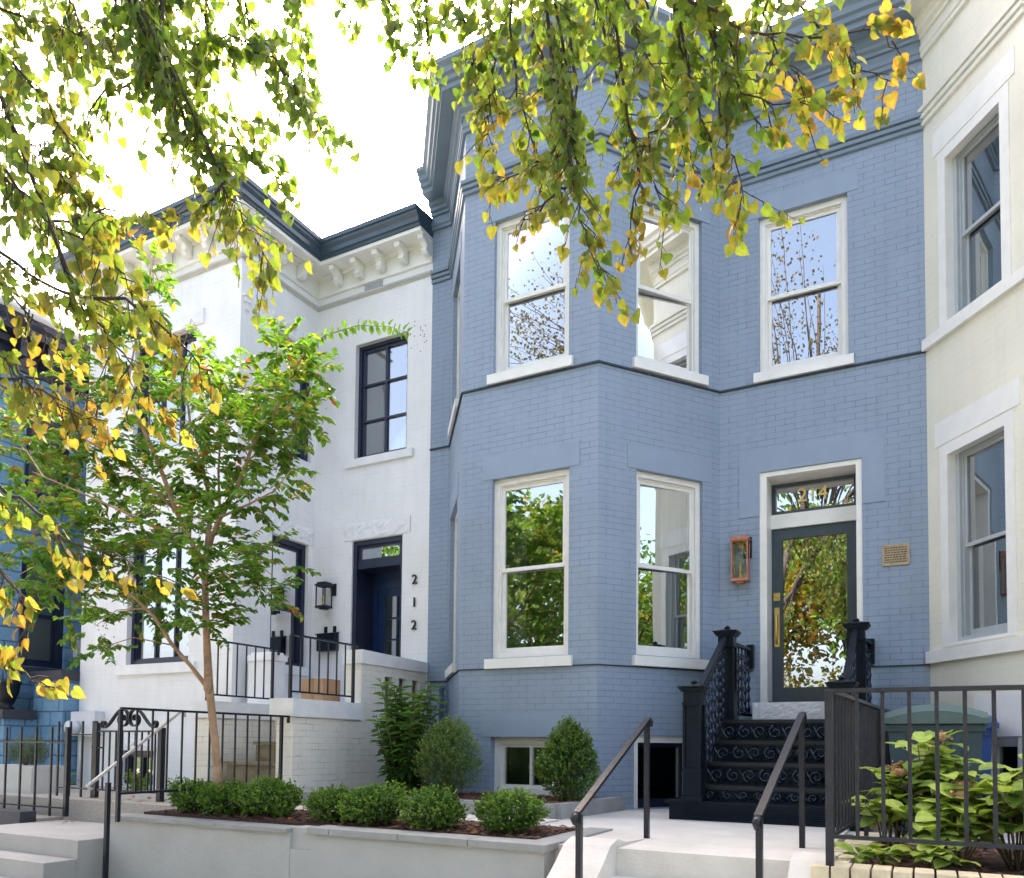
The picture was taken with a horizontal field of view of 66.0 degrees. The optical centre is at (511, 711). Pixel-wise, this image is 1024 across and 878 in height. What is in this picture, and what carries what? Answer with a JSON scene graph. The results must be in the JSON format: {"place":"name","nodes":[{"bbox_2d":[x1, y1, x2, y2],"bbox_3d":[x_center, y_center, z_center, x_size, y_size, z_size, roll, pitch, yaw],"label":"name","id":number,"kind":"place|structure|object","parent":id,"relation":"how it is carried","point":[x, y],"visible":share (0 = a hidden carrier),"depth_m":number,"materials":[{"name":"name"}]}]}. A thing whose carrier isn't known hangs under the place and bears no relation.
{"place":"outdoors","nodes":[
{"label":"outdoors","id":0,"kind":"place"},
{"bbox_2d":[36,814,62,821],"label":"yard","id":1,"kind":"structure","parent":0,"point":[39,818],"depth_m":8.89,"materials":[{"name":"grey concrete"}]},
{"bbox_2d":[0,727,71,816],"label":"fence","id":2,"kind":"object","parent":1,"relation":"on","point":[66,782],"visible":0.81,"depth_m":8.98,"materials":[{"name":"grey metal"}]},
{"bbox_2d":[0,820,103,877],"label":"path","id":3,"kind":"structure","parent":0,"point":[81,842],"depth_m":7.43,"materials":[{"name":"concrete"}]},
{"bbox_2d":[0,785,238,822],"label":"yard","id":4,"kind":"structure","parent":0,"point":[86,811],"depth_m":9.05,"materials":[{"name":"grey concrete"}]},
{"bbox_2d":[0,764,63,793],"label":"planter","id":5,"kind":"object","parent":4,"relation":"on","point":[42,779],"visible":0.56,"depth_m":9.97,"materials":[{"name":"concrete"}]},
{"bbox_2d":[2,733,49,764],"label":"lavender","id":6,"kind":"object","parent":5,"relation":"on","point":[28,749],"visible":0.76,"depth_m":10.18,"materials":[{"name":"green plant"}]},
{"bbox_2d":[70,772,78,785],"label":"weed","id":7,"kind":"object","parent":4,"relation":"on","point":[71,780],"visible":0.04,"depth_m":11.23,"materials":[{"name":"green plant"}]},
{"bbox_2d":[56,721,97,797],"bbox_3d":[-5.202,0.569,9.405,0.722,0.910,0.045,-1,-3,28],"label":"fence","id":8,"kind":"object","parent":4,"relation":"on","point":[82,734],"visible":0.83,"depth_m":9.36,"materials":[{"name":"grey metal"}]},
{"bbox_2d":[69,797,172,805],"bbox_3d":[-4.200,1.133,8.679,1.920,0.283,0.299,-1,-3,28],"label":"door step","id":9,"kind":"object","parent":4,"relation":"on","point":[133,801],"depth_m":8.69,"materials":[{"name":"concrete"}]},
{"bbox_2d":[91,710,165,801],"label":"gate","id":10,"kind":"structure","parent":9,"relation":"on","point":[129,717],"depth_m":8.95,"materials":[{"name":"grey metal"}]},
{"bbox_2d":[122,768,155,790],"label":"weed","id":11,"kind":"object","parent":4,"relation":"on","point":[137,781],"visible":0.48,"depth_m":10.47,"materials":[{"name":"green plant"}]},
{"bbox_2d":[115,707,289,821],"bbox_3d":[-2.890,0.492,7.620,0.035,0.980,2.030,-1,-3,28],"label":"fence","id":12,"kind":"object","parent":4,"relation":"on","point":[119,793],"visible":0.77,"depth_m":7.29,"materials":[{"name":"grey metal"}]},
{"bbox_2d":[50,175,432,788],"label":"row house","id":13,"kind":"structure","parent":4,"relation":"on","point":[359,521],"depth_m":11.39,"materials":[{"name":"white paint"}]},
{"bbox_2d":[64,711,104,783],"bbox_3d":[-6.354,0.537,11.648,0.560,1.080,0.298,-1,-3,28],"label":"utility meter","id":14,"kind":"object","parent":13,"relation":"attached to","point":[86,717],"visible":0.64,"depth_m":11.62,"materials":[{"name":"grey metal"}]},
{"bbox_2d":[123,737,157,784],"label":"window","id":15,"kind":"structure","parent":13,"relation":"in","point":[125,743],"depth_m":11.37,"materials":[{"name":"white paint"}]},
{"bbox_2d":[115,510,198,675],"bbox_3d":[-5.016,-1.665,11.288,1.652,2.265,0.230,-1,-3,28],"label":"window","id":16,"kind":"structure","parent":13,"relation":"in","point":[145,659],"depth_m":11.34,"materials":[{"name":"blue paint"}]},
{"bbox_2d":[121,307,204,469],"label":"window","id":17,"kind":"structure","parent":13,"relation":"in","point":[197,316],"depth_m":11.34,"materials":[{"name":"blue paint"}]},
{"bbox_2d":[270,535,305,666],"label":"window","id":18,"kind":"structure","parent":13,"relation":"in","point":[283,623],"depth_m":11.60,"materials":[{"name":"blue paint"}]},
{"bbox_2d":[274,335,308,461],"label":"window","id":19,"kind":"structure","parent":13,"relation":"in","point":[303,386],"depth_m":11.78,"materials":[{"name":"blue paint"}]},
{"bbox_2d":[314,581,336,609],"bbox_3d":[-2.743,-1.693,11.583,0.210,0.400,0.241,-1,-3,28],"label":"wall lantern","id":20,"kind":"object","parent":13,"relation":"attached to","point":[323,585],"depth_m":11.53,"materials":[{"name":"grey metal"}]},
{"bbox_2d":[315,626,338,651],"bbox_3d":[-2.721,-1.077,11.605,0.350,0.370,0.128,-1,-3,28],"label":"mail box","id":21,"kind":"object","parent":13,"relation":"attached to","point":[334,635],"visible":0.96,"depth_m":11.56,"materials":[{"name":"black metal"}]},
{"bbox_2d":[345,336,413,468],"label":"window","id":22,"kind":"structure","parent":13,"relation":"in","point":[382,405],"depth_m":11.54,"materials":[{"name":"blue paint"}]},
{"bbox_2d":[372,571,399,656],"bbox_3d":[-1.739,-1.074,11.676,0.770,1.990,0.070,-1,-3,28],"label":"door","id":23,"kind":"structure","parent":13,"relation":"in","point":[385,585],"depth_m":11.78,"materials":[{"name":"blue paint"}]},
{"bbox_2d":[49,795,477,833],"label":"fallen leaves","id":24,"kind":"object","parent":4,"relation":"on","point":[474,831],"visible":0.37,"depth_m":7.04,"materials":[{"name":"brown plant"}]},
{"bbox_2d":[189,649,427,804],"bbox_3d":[-2.697,0.328,10.130,2.120,2.240,2.600,-1,-3,28],"label":"porch","id":25,"kind":"object","parent":4,"relation":"on","point":[326,743],"visible":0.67,"depth_m":9.42,"materials":[{"name":"white brick"}]},
{"bbox_2d":[205,639,279,700],"bbox_3d":[-3.328,-0.472,9.810,0.035,0.740,1.170,-1,-3,28],"label":"railing","id":26,"kind":"object","parent":25,"relation":"on","point":[272,670],"visible":0.81,"depth_m":9.83,"materials":[{"name":"grey metal"}]},
{"bbox_2d":[301,678,339,701],"bbox_3d":[-2.457,-0.258,10.127,0.360,0.312,0.339,-1,-3,28],"label":"cardboard box","id":27,"kind":"object","parent":25,"relation":"on","point":[314,685],"visible":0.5,"depth_m":10.01,"materials":[{"name":"brown cardboard"}]},
{"bbox_2d":[288,633,359,702],"bbox_3d":[-2.149,-0.477,9.130,0.035,0.715,1.190,-1,-3,28],"label":"railing","id":28,"kind":"object","parent":25,"relation":"on","point":[290,674],"visible":0.98,"depth_m":9.02,"materials":[{"name":"grey metal"}]},
{"bbox_2d":[144,809,583,839],"bbox_3d":[-1.425,1.232,6.853,4.150,0.585,0.915,-1,-3,28],"label":"garden bed","id":29,"kind":"object","parent":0,"point":[261,820],"visible":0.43,"depth_m":6.56,"materials":[{"name":"brown soil"}]},
{"bbox_2d":[164,775,214,812],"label":"box shrub","id":30,"kind":"object","parent":29,"relation":"on","point":[182,799],"visible":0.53,"depth_m":7.30,"materials":[{"name":"green plant"}]},
{"bbox_2d":[0,226,426,813],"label":"crape myrtle","id":31,"kind":"object","parent":29,"relation":"on","point":[250,416],"visible":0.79,"depth_m":6.97,"materials":[{"name":"green plant"}]},
{"bbox_2d":[196,777,251,815],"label":"box shrub","id":32,"kind":"object","parent":29,"relation":"on","point":[209,796],"visible":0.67,"depth_m":7.07,"materials":[{"name":"green plant"}]},
{"bbox_2d":[228,774,306,818],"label":"box shrub","id":33,"kind":"object","parent":29,"relation":"on","point":[272,802],"visible":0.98,"depth_m":6.89,"materials":[{"name":"green plant"}]},
{"bbox_2d":[302,782,356,822],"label":"box shrub","id":34,"kind":"object","parent":29,"relation":"on","point":[314,802],"visible":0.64,"depth_m":6.58,"materials":[{"name":"green plant"}]},
{"bbox_2d":[335,780,409,826],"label":"box shrub","id":35,"kind":"object","parent":29,"relation":"on","point":[376,801],"visible":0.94,"depth_m":6.34,"materials":[{"name":"green plant"}]},
{"bbox_2d":[395,783,469,830],"bbox_3d":[-0.624,0.761,6.178,0.591,0.409,0.639,1,-2,-1],"label":"box shrub","id":36,"kind":"object","parent":29,"relation":"on","point":[446,804],"visible":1,"depth_m":6.07,"materials":[{"name":"green plant"}]},
{"bbox_2d":[471,786,553,834],"bbox_3d":[-0.018,0.751,5.939,0.582,0.418,0.614,3,-3,-43],"label":"box shrub","id":37,"kind":"object","parent":29,"relation":"on","point":[494,810],"visible":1,"depth_m":5.82,"materials":[{"name":"green plant"}]},
{"bbox_2d":[0,0,830,334],"label":"sky","id":38,"kind":"structure","parent":0,"point":[386,118],"materials":[{"name":"white"}]},
{"bbox_2d":[354,784,580,803],"bbox_3d":[-0.304,1.174,8.977,3.150,0.500,2.430,-1,-3,28],"label":"garden bed","id":39,"kind":"object","parent":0,"point":[470,797],"visible":0.1,"depth_m":8.26,"materials":[{"name":"brown soil"}]},
{"bbox_2d":[364,678,448,792],"bbox_3d":[-1.208,0.274,8.790,1.002,1.309,0.738,-1,-3,28],"label":"laurel shrub","id":40,"kind":"object","parent":39,"relation":"on","point":[399,764],"visible":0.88,"depth_m":8.71,"materials":[{"name":"green plant"}]},
{"bbox_2d":[532,714,601,800],"bbox_3d":[0.550,0.464,7.765,0.703,0.898,0.640,-1,-3,28],"label":"cone shrub","id":41,"kind":"object","parent":39,"relation":"on","point":[574,740],"visible":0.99,"depth_m":7.66,"materials":[{"name":"green plant"}]},
{"bbox_2d":[541,809,849,860],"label":"terrace","id":42,"kind":"structure","parent":0,"point":[665,829],"depth_m":6.24,"materials":[{"name":"concrete"}]},
{"bbox_2d":[108,813,612,877],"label":"retaining wall","id":43,"kind":"structure","parent":42,"relation":"on","point":[149,846],"depth_m":6.24,"materials":[{"name":"grey concrete"}]},
{"bbox_2d":[295,805,558,824],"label":"stepping stones","id":44,"kind":"object","parent":42,"relation":"on","point":[472,817],"visible":0.1,"depth_m":7.04,"materials":[{"name":"stone"}]},
{"bbox_2d":[301,792,624,819],"bbox_3d":[-0.582,0.943,7.843,3.478,0.161,1.312,0,-2,4],"label":"stone edging","id":45,"kind":"object","parent":42,"relation":"on","point":[565,810],"visible":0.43,"depth_m":7.61,"materials":[{"name":"grey stone"}]},
{"bbox_2d":[416,0,929,809],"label":"row house","id":46,"kind":"structure","parent":42,"relation":"on","point":[604,486],"depth_m":8.83,"materials":[{"name":"blue brick"}]},
{"bbox_2d":[445,473,458,678],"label":"window","id":47,"kind":"structure","parent":46,"relation":"in","point":[451,669],"depth_m":10.38,"materials":[{"name":"white paint"}]},
{"bbox_2d":[448,232,461,437],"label":"window","id":48,"kind":"structure","parent":46,"relation":"in","point":[456,401],"depth_m":10.46,"materials":[{"name":"white paint"}]},
{"bbox_2d":[481,712,573,795],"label":"window","id":49,"kind":"structure","parent":46,"relation":"in","point":[518,736],"depth_m":8.75,"materials":[{"name":"white paint"}]},
{"bbox_2d":[486,177,572,385],"bbox_3d":[0.239,-4.801,8.873,1.160,2.150,0.225,-1,-3,28],"label":"window","id":50,"kind":"structure","parent":46,"relation":"in","point":[518,272],"depth_m":8.97,"materials":[{"name":"white paint"}]},
{"bbox_2d":[483,440,579,668],"bbox_3d":[0.248,-1.688,8.795,1.190,2.423,0.353,-1,-3,28],"label":"window","id":51,"kind":"structure","parent":46,"relation":"in","point":[510,512],"depth_m":8.91,"materials":[{"name":"white paint"}]},
{"bbox_2d":[634,736,682,808],"bbox_3d":[1.618,0.664,8.687,0.815,0.780,0.170,2,-3,-26],"label":"basement door","id":52,"kind":"structure","parent":46,"relation":"in","point":[665,751],"depth_m":8.72,"materials":[{"name":"paint"}]},
{"bbox_2d":[627,443,711,669],"bbox_3d":[1.696,-1.682,8.825,1.140,2.412,0.353,2,-3,-26],"label":"window","id":53,"kind":"structure","parent":46,"relation":"in","point":[680,586],"depth_m":8.95,"materials":[{"name":"white paint"}]},
{"bbox_2d":[632,177,709,386],"bbox_3d":[1.743,-4.801,8.896,1.120,2.160,0.231,2,-3,-26],"label":"window","id":54,"kind":"structure","parent":46,"relation":"in","point":[667,330],"depth_m":8.97,"materials":[{"name":"white paint"}]},
{"bbox_2d":[729,535,751,584],"bbox_3d":[2.562,-1.698,8.827,0.216,0.530,0.153,-1,-3,28],"label":"wall lantern","id":55,"kind":"object","parent":46,"relation":"attached to","point":[745,541],"depth_m":8.81,"materials":[{"name":"orange metal"}]},
{"bbox_2d":[749,168,857,383],"bbox_3d":[3.240,-4.777,8.771,1.150,2.150,0.225,-1,-3,28],"label":"window","id":56,"kind":"structure","parent":46,"relation":"in","point":[846,181],"depth_m":8.73,"materials":[{"name":"white paint"}]},
{"bbox_2d":[772,521,856,700],"bbox_3d":[3.380,-1.103,8.808,0.918,1.985,0.125,-1,-3,28],"label":"door","id":57,"kind":"structure","parent":46,"relation":"in","point":[779,693],"depth_m":8.93,"materials":[{"name":"wood"}]},
{"bbox_2d":[882,543,909,565],"bbox_3d":[3.971,-1.623,8.154,0.254,0.216,0.018,-1,-3,28],"label":"plaque","id":58,"kind":"object","parent":46,"relation":"attached to","point":[895,554],"visible":1,"depth_m":8.15,"materials":[{"name":"brown metal"}]},
{"bbox_2d":[547,836,840,877],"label":"concrete steps","id":59,"kind":"structure","parent":42,"relation":"on","point":[612,857],"depth_m":5.02,"materials":[{"name":"grey concrete"}]},
{"bbox_2d":[570,717,652,877],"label":"handrail","id":60,"kind":"object","parent":59,"relation":"on","point":[645,725],"visible":1,"depth_m":5.37,"materials":[{"name":"grey metal"}]},
{"bbox_2d":[752,711,806,877],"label":"handrail","id":61,"kind":"object","parent":59,"relation":"on","point":[798,727],"visible":1,"depth_m":4.92,"materials":[{"name":"grey metal"}]},
{"bbox_2d":[664,618,878,830],"bbox_3d":[2.605,0.055,7.718,1.765,1.965,1.918,-1,-3,28],"label":"iron stoop","id":62,"kind":"object","parent":42,"relation":"on","point":[728,782],"visible":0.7,"depth_m":7.41,"materials":[{"name":"black paint"}]},
{"bbox_2d":[847,822,1021,843],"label":"terrace","id":63,"kind":"structure","parent":0,"point":[853,832],"depth_m":6.48,"materials":[{"name":"concrete"}]},
{"bbox_2d":[824,685,1023,870],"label":"fence","id":64,"kind":"object","parent":63,"relation":"on","point":[865,724],"visible":0.76,"depth_m":4.43,"materials":[{"name":"metal"}]},
{"bbox_2d":[885,704,990,831],"bbox_3d":[3.462,0.470,6.455,0.750,1.062,0.805,-1,-3,28],"label":"wheelie bin","id":65,"kind":"object","parent":63,"relation":"on","point":[950,718],"visible":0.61,"depth_m":6.13,"materials":[{"name":"green plastic"}]},
{"bbox_2d":[903,0,1023,815],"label":"row house","id":66,"kind":"structure","parent":63,"relation":"on","point":[971,108],"depth_m":7.59,"materials":[{"name":"beige paint"}]},
{"bbox_2d":[932,45,1014,327],"bbox_3d":[4.500,-4.883,7.521,0.262,2.068,1.050,1,-2,-9],"label":"window","id":67,"kind":"structure","parent":66,"relation":"in","point":[993,254],"depth_m":7.70,"materials":[{"name":"grey plastic"}]},
{"bbox_2d":[934,376,1020,646],"bbox_3d":[4.468,-1.782,7.401,0.262,2.261,1.070,1,-2,-9],"label":"window","id":68,"kind":"structure","parent":66,"relation":"in","point":[996,486],"depth_m":7.57,"materials":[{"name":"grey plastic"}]},
{"bbox_2d":[973,692,1021,791],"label":"window","id":69,"kind":"structure","parent":66,"relation":"in","point":[1008,705],"depth_m":7.03,"materials":[{"name":"white wood"}]},
{"bbox_2d":[978,715,998,814],"bbox_3d":[3.980,0.507,7.028,0.590,1.044,0.685,-1,-3,28],"label":"wheelie bin","id":70,"kind":"object","parent":63,"relation":"on","point":[986,746],"visible":0.03,"depth_m":6.69,"materials":[{"name":"blue plastic"}]},
{"bbox_2d":[852,837,1023,877],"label":"garden bed","id":71,"kind":"object","parent":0,"point":[995,859],"depth_m":4.86,"materials":[{"name":"brown soil"}]},
{"bbox_2d":[150,787,1023,875],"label":"mulch","id":72,"kind":"object","parent":71,"relation":"on","point":[553,829],"visible":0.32,"depth_m":6.12,"materials":[{"name":"brown soil"}]},
{"bbox_2d":[409,714,484,792],"bbox_3d":[-0.678,0.475,8.389,0.847,0.906,0.744,-1,-3,28],"label":"round shrub","id":73,"kind":"object","parent":72,"relation":"on","point":[450,754],"visible":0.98,"depth_m":8.29,"materials":[{"name":"green plant"}]},
{"bbox_2d":[834,842,914,866],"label":"hydrangea","id":74,"kind":"object","parent":71,"relation":"on","point":[873,850],"visible":0.91,"depth_m":4.63,"materials":[{"name":"green plant"}]},
{"bbox_2d":[842,760,945,856],"bbox_3d":[2.485,0.642,5.179,0.642,0.652,0.584,-1,-3,28],"label":"hydrangea","id":75,"kind":"object","parent":71,"relation":"on","point":[875,804],"visible":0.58,"depth_m":5.14,"materials":[{"name":"green plant"}]},
{"bbox_2d":[811,831,1023,877],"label":"brick border","id":76,"kind":"object","parent":71,"relation":"on","point":[842,867],"visible":0.59,"depth_m":4.35,"materials":[{"name":"beige brick"}]},
{"bbox_2d":[859,730,1004,857],"bbox_3d":[2.743,0.539,5.083,0.738,0.855,0.724,2,-3,-35],"label":"hydrangea","id":77,"kind":"object","parent":71,"relation":"on","point":[923,774],"visible":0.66,"depth_m":5.02,"materials":[{"name":"green plant"}]},
{"bbox_2d":[896,837,980,873],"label":"hydrangea","id":78,"kind":"object","parent":71,"relation":"on","point":[930,850],"visible":0.87,"depth_m":4.43,"materials":[{"name":"green plant"}]},
{"bbox_2d":[878,783,1020,867],"bbox_3d":[2.646,0.690,4.727,0.722,0.524,0.639,1,-2,-10],"label":"hydrangea","id":79,"kind":"object","parent":71,"relation":"on","point":[925,815],"visible":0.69,"depth_m":4.66,"materials":[{"name":"green plant"}]},
{"bbox_2d":[923,754,1023,870],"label":"hydrangea","id":80,"kind":"object","parent":71,"relation":"on","point":[1012,799],"visible":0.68,"depth_m":4.59,"materials":[{"name":"green plant"}]},
{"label":"sidewalk","id":81,"kind":"structure","parent":0,"visible":0},
{"bbox_2d":[0,808,35,824],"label":"kerb wall","id":82,"kind":"structure","parent":81,"relation":"on","point":[11,816],"depth_m":8.67,"materials":[{"name":"grey paint"}]},
{"bbox_2d":[0,850,75,877],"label":"entry steps","id":83,"kind":"structure","parent":81,"relation":"on","point":[13,864],"depth_m":7.03,"materials":[{"name":"concrete"}]},
{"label":"ground","id":84,"kind":"structure","parent":0,"visible":0},
{"bbox_2d":[85,712,185,877],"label":"handrail","id":85,"kind":"object","parent":84,"relation":"on","point":[106,840],"visible":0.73,"depth_m":7.14,"materials":[{"name":"grey metal"}]},
{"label":"sidewalk","id":86,"kind":"structure","parent":0,"visible":0},
{"bbox_2d":[0,0,925,700],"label":"maple tree","id":87,"kind":"object","parent":86,"relation":"on","point":[150,28],"visible":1,"depth_m":3.56,"materials":[{"name":"green plant"}]},
{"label":"yard","id":88,"kind":"structure","parent":0,"visible":0},
{"bbox_2d":[0,709,36,763],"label":"stoop pier","id":89,"kind":"structure","parent":88,"relation":"on","point":[13,720],"depth_m":11.71,"materials":[{"name":"paint"}]},
{"bbox_2d":[0,679,21,708],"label":"urn","id":90,"kind":"object","parent":89,"relation":"on","point":[7,700],"visible":0.74,"depth_m":11.84,"materials":[{"name":"grey metal"}]},
{"bbox_2d":[0,295,90,709],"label":"row house","id":91,"kind":"structure","parent":88,"relation":"on","point":[45,636],"depth_m":12.62,"materials":[{"name":"blue paint"}]},
{"bbox_2d":[18,561,64,673],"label":"window","id":92,"kind":"structure","parent":91,"relation":"in","point":[56,633],"depth_m":12.96,"materials":[{"name":"blue paint"}]},
{"bbox_2d":[25,392,70,511],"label":"window","id":93,"kind":"structure","parent":91,"relation":"in","point":[29,430],"depth_m":12.72,"materials":[{"name":"blue paint"}]},
{"bbox_2d":[73,640,80,657],"bbox_3d":[-7.223,-1.043,13.199,0.120,0.290,0.220,-1,-3,28],"label":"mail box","id":94,"kind":"object","parent":91,"relation":"attached to","point":[78,651],"visible":0.25,"depth_m":13.12,"materials":[{"name":"grey metal"}]},
{"bbox_2d":[29,670,79,784],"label":"stoop pier","id":95,"kind":"structure","parent":88,"relation":"on","point":[50,714],"depth_m":11.89,"materials":[{"name":"blue paint"}]}
]}

